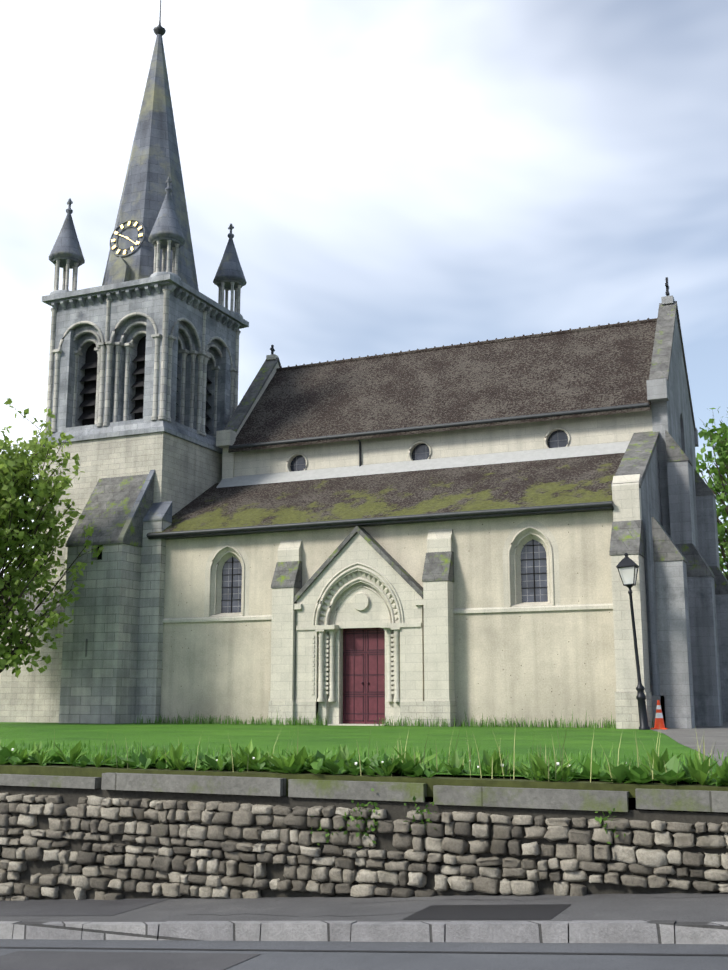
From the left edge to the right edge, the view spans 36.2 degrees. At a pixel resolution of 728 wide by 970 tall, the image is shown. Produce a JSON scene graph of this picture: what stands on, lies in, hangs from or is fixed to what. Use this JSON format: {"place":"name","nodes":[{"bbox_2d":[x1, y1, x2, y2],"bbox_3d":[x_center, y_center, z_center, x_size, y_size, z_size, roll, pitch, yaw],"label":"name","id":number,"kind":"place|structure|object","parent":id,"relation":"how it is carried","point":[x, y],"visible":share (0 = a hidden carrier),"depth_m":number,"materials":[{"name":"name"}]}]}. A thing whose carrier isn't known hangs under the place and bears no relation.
{"place":"outdoors","nodes":[
{"label":"outdoors","id":0,"kind":"place"},
{"bbox_2d":[0,591,29,683],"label":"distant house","id":1,"kind":"structure","parent":0,"point":[3,632],"depth_m":87.09,"materials":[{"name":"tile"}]},
{"bbox_2d":[0,470,171,722],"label":"buttress","id":2,"kind":"object","parent":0,"point":[123,510],"visible":0.54,"depth_m":38.71,"materials":[{"name":"grey stone"}]},
{"bbox_2d":[0,722,727,969],"bbox_3d":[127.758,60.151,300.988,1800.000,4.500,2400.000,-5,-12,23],"label":"ground","id":3,"kind":"structure","parent":0,"point":[315,738],"depth_m":16.17,"materials":[{"name":"green plant"}]},
{"bbox_2d":[0,398,103,677],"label":"tree","id":4,"kind":"object","parent":3,"relation":"on","point":[17,477],"visible":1,"depth_m":35.88,"materials":[{"name":"green plant"}]},
{"bbox_2d":[59,543,140,723],"bbox_3d":[-8.895,5.263,38.373,2.280,6.350,1.700,-5,-12,23],"label":"stair turret","id":5,"kind":"object","parent":3,"relation":"on","point":[99,660],"visible":0.7,"depth_m":37.60,"materials":[{"name":"grey stone"}]},
{"bbox_2d":[34,432,221,593],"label":"tower lower stage","id":6,"kind":"object","parent":3,"relation":"on","point":[187,472],"visible":0.21,"depth_m":40.76,"materials":[{"name":"beige stone"}]},
{"bbox_2d":[44,285,240,440],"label":"belfry","id":7,"kind":"object","parent":6,"relation":"on","point":[165,354],"visible":0.83,"depth_m":42.29,"materials":[{"name":"grey stone"}]},
{"bbox_2d":[37,274,248,453],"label":"tower string and cornice","id":8,"kind":"object","parent":7,"relation":"attached to","point":[177,286],"visible":0.44,"depth_m":41.75,"materials":[{"name":"grey stone"}]},
{"bbox_2d":[49,177,246,317],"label":"corner pinnacles","id":9,"kind":"object","parent":8,"relation":"on","point":[66,254],"visible":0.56,"depth_m":43.31,"materials":[{"name":"grey stone"}]},
{"bbox_2d":[102,0,198,290],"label":"spire","id":10,"kind":"structure","parent":7,"relation":"on","point":[154,164],"depth_m":44.67,"materials":[{"name":"grey stone"}]},
{"bbox_2d":[108,219,144,284],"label":"tower clock","id":11,"kind":"object","parent":10,"relation":"attached to","point":[120,270],"visible":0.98,"depth_m":43.01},
{"bbox_2d":[216,345,281,478],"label":"gable","id":12,"kind":"structure","parent":3,"relation":"on","point":[226,437],"depth_m":44.01,"materials":[{"name":"grey stone"}]},
{"bbox_2d":[234,408,652,476],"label":"clerestory wall","id":13,"kind":"structure","parent":12,"relation":"attached to","point":[608,428],"depth_m":39.28,"materials":[{"name":"beige paint"}]},
{"bbox_2d":[216,441,629,487],"bbox_3d":[1.905,-0.692,39.392,16.200,0.489,0.550,-5,-12,23],"label":"roof flashing","id":14,"kind":"object","parent":13,"relation":"attached to","point":[525,455],"visible":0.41,"depth_m":39.16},
{"bbox_2d":[228,318,656,452],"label":"main roof","id":15,"kind":"structure","parent":13,"relation":"on","point":[589,367],"depth_m":41.12,"materials":[{"name":"brown tile"}]},
{"bbox_2d":[294,702,422,725],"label":"buttress plinths","id":16,"kind":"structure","parent":3,"relation":"on","point":[413,711],"depth_m":33.72,"materials":[{"name":"beige stone"}]},
{"bbox_2d":[294,526,422,725],"bbox_3d":[-0.087,4.446,35.048,4.500,6.300,0.810,-5,-12,23],"label":"portal surround","id":17,"kind":"object","parent":3,"relation":"on","point":[363,674],"visible":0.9,"depth_m":35.07,"materials":[{"name":"beige stone"}]},
{"bbox_2d":[0,763,727,899],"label":"retaining wall","id":18,"kind":"structure","parent":3,"relation":"on","point":[680,802],"depth_m":12.03,"materials":[{"name":"stone"}]},
{"bbox_2d":[0,739,727,847],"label":"leafy plants","id":19,"kind":"object","parent":18,"relation":"on","point":[697,769],"visible":0.81,"depth_m":12.28,"materials":[{"name":"green plant"}]},
{"bbox_2d":[0,920,727,943],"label":"kerb","id":20,"kind":"structure","parent":3,"relation":"on","point":[631,931],"depth_m":10.05,"materials":[{"name":"concrete"}]},
{"bbox_2d":[0,711,727,785],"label":"grass blades","id":21,"kind":"object","parent":3,"relation":"on","point":[673,773],"visible":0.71,"depth_m":13.20,"materials":[{"name":"green plant"}]},
{"bbox_2d":[0,895,727,969],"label":"pavement patches","id":22,"kind":"object","parent":3,"relation":"on","point":[44,960],"visible":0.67,"depth_m":10.27,"materials":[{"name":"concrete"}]},
{"bbox_2d":[268,474,652,728],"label":"buttresses","id":23,"kind":"structure","parent":3,"relation":"on","point":[627,536],"depth_m":33.37,"materials":[{"name":"beige stone"}]},
{"bbox_2d":[616,553,649,729],"bbox_3d":[7.313,4.206,30.228,0.667,4.772,0.530,-5,-12,23],"label":"street lamp","id":24,"kind":"object","parent":3,"relation":"on","point":[626,562],"visible":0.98,"depth_m":30.22,"materials":[{"name":"metal"}]},
{"bbox_2d":[651,313,698,549],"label":"wall","id":25,"kind":"structure","parent":3,"relation":"on","point":[672,416],"depth_m":38.56,"materials":[{"name":"beige stone"}]},
{"bbox_2d":[696,406,727,579],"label":"tree right behind church","id":26,"kind":"object","parent":3,"relation":"on","point":[720,448],"visible":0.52,"depth_m":59.53,"materials":[{"name":"green plant"}]},
{"bbox_2d":[0,893,727,921],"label":"pavement","id":27,"kind":"structure","parent":0,"point":[695,907],"depth_m":10.99,"materials":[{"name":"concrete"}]},
{"bbox_2d":[0,793,727,900],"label":"wall stones","id":28,"kind":"object","parent":27,"relation":"on","point":[584,856],"visible":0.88,"depth_m":12.14,"materials":[{"name":"grey stone"}]},
{"bbox_2d":[0,0,727,581],"label":"sky","id":29,"kind":"structure","parent":0,"point":[389,176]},
{"bbox_2d":[160,510,615,727],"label":"church wall","id":30,"kind":"structure","parent":0,"point":[542,665],"depth_m":33.85,"materials":[{"name":"beige paint"}]},
{"bbox_2d":[295,533,423,725],"bbox_3d":[-0.109,4.584,34.970,4.300,6.200,0.440,-5,-12,23],"label":"portal","id":31,"kind":"object","parent":30,"relation":"attached to","point":[358,548],"visible":0.48,"depth_m":35.08,"materials":[{"name":"stone"}]},
{"bbox_2d":[204,519,559,616],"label":"window surrounds","id":32,"kind":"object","parent":30,"relation":"in","point":[530,564],"depth_m":33.73,"materials":[{"name":"beige stone"}]},
{"bbox_2d":[162,603,612,622],"bbox_3d":[0.209,4.061,35.112,15.550,0.160,0.070,-5,-12,23],"label":"string course","id":33,"kind":"object","parent":30,"relation":"attached to","point":[455,611],"visible":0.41,"depth_m":33.61,"materials":[{"name":"beige stone"}]},
{"bbox_2d":[150,453,624,532],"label":"aisle roof","id":34,"kind":"structure","parent":30,"relation":"on","point":[574,480],"depth_m":36.97,"materials":[{"name":"tile"}]},
{"bbox_2d":[146,402,648,539],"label":"church gutters","id":35,"kind":"object","parent":30,"relation":"attached to","point":[489,513],"visible":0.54,"depth_m":36.33,"materials":[{"name":"grey metal"}]},
{"bbox_2d":[286,427,570,471],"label":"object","id":36,"kind":"object","parent":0,"point":[559,437],"visible":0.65,"depth_m":39.87,"materials":[{"name":"beige stone"}]},
{"bbox_2d":[611,277,727,728],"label":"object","id":37,"kind":"object","parent":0,"point":[686,585],"visible":0.73,"depth_m":34.37,"materials":[{"name":"grey stone"}]},
{"bbox_2d":[650,722,727,765],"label":"gravel path","id":38,"kind":"structure","parent":0,"point":[712,735],"depth_m":23.56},
{"bbox_2d":[651,700,668,728],"bbox_3d":[7.975,6.205,30.104,0.400,0.780,0.400,-5,-12,23],"label":"traffic cone","id":39,"kind":"object","parent":38,"relation":"on","point":[659,721],"visible":1,"depth_m":30.01,"materials":[{"name":"orange plastic"}]}
]}

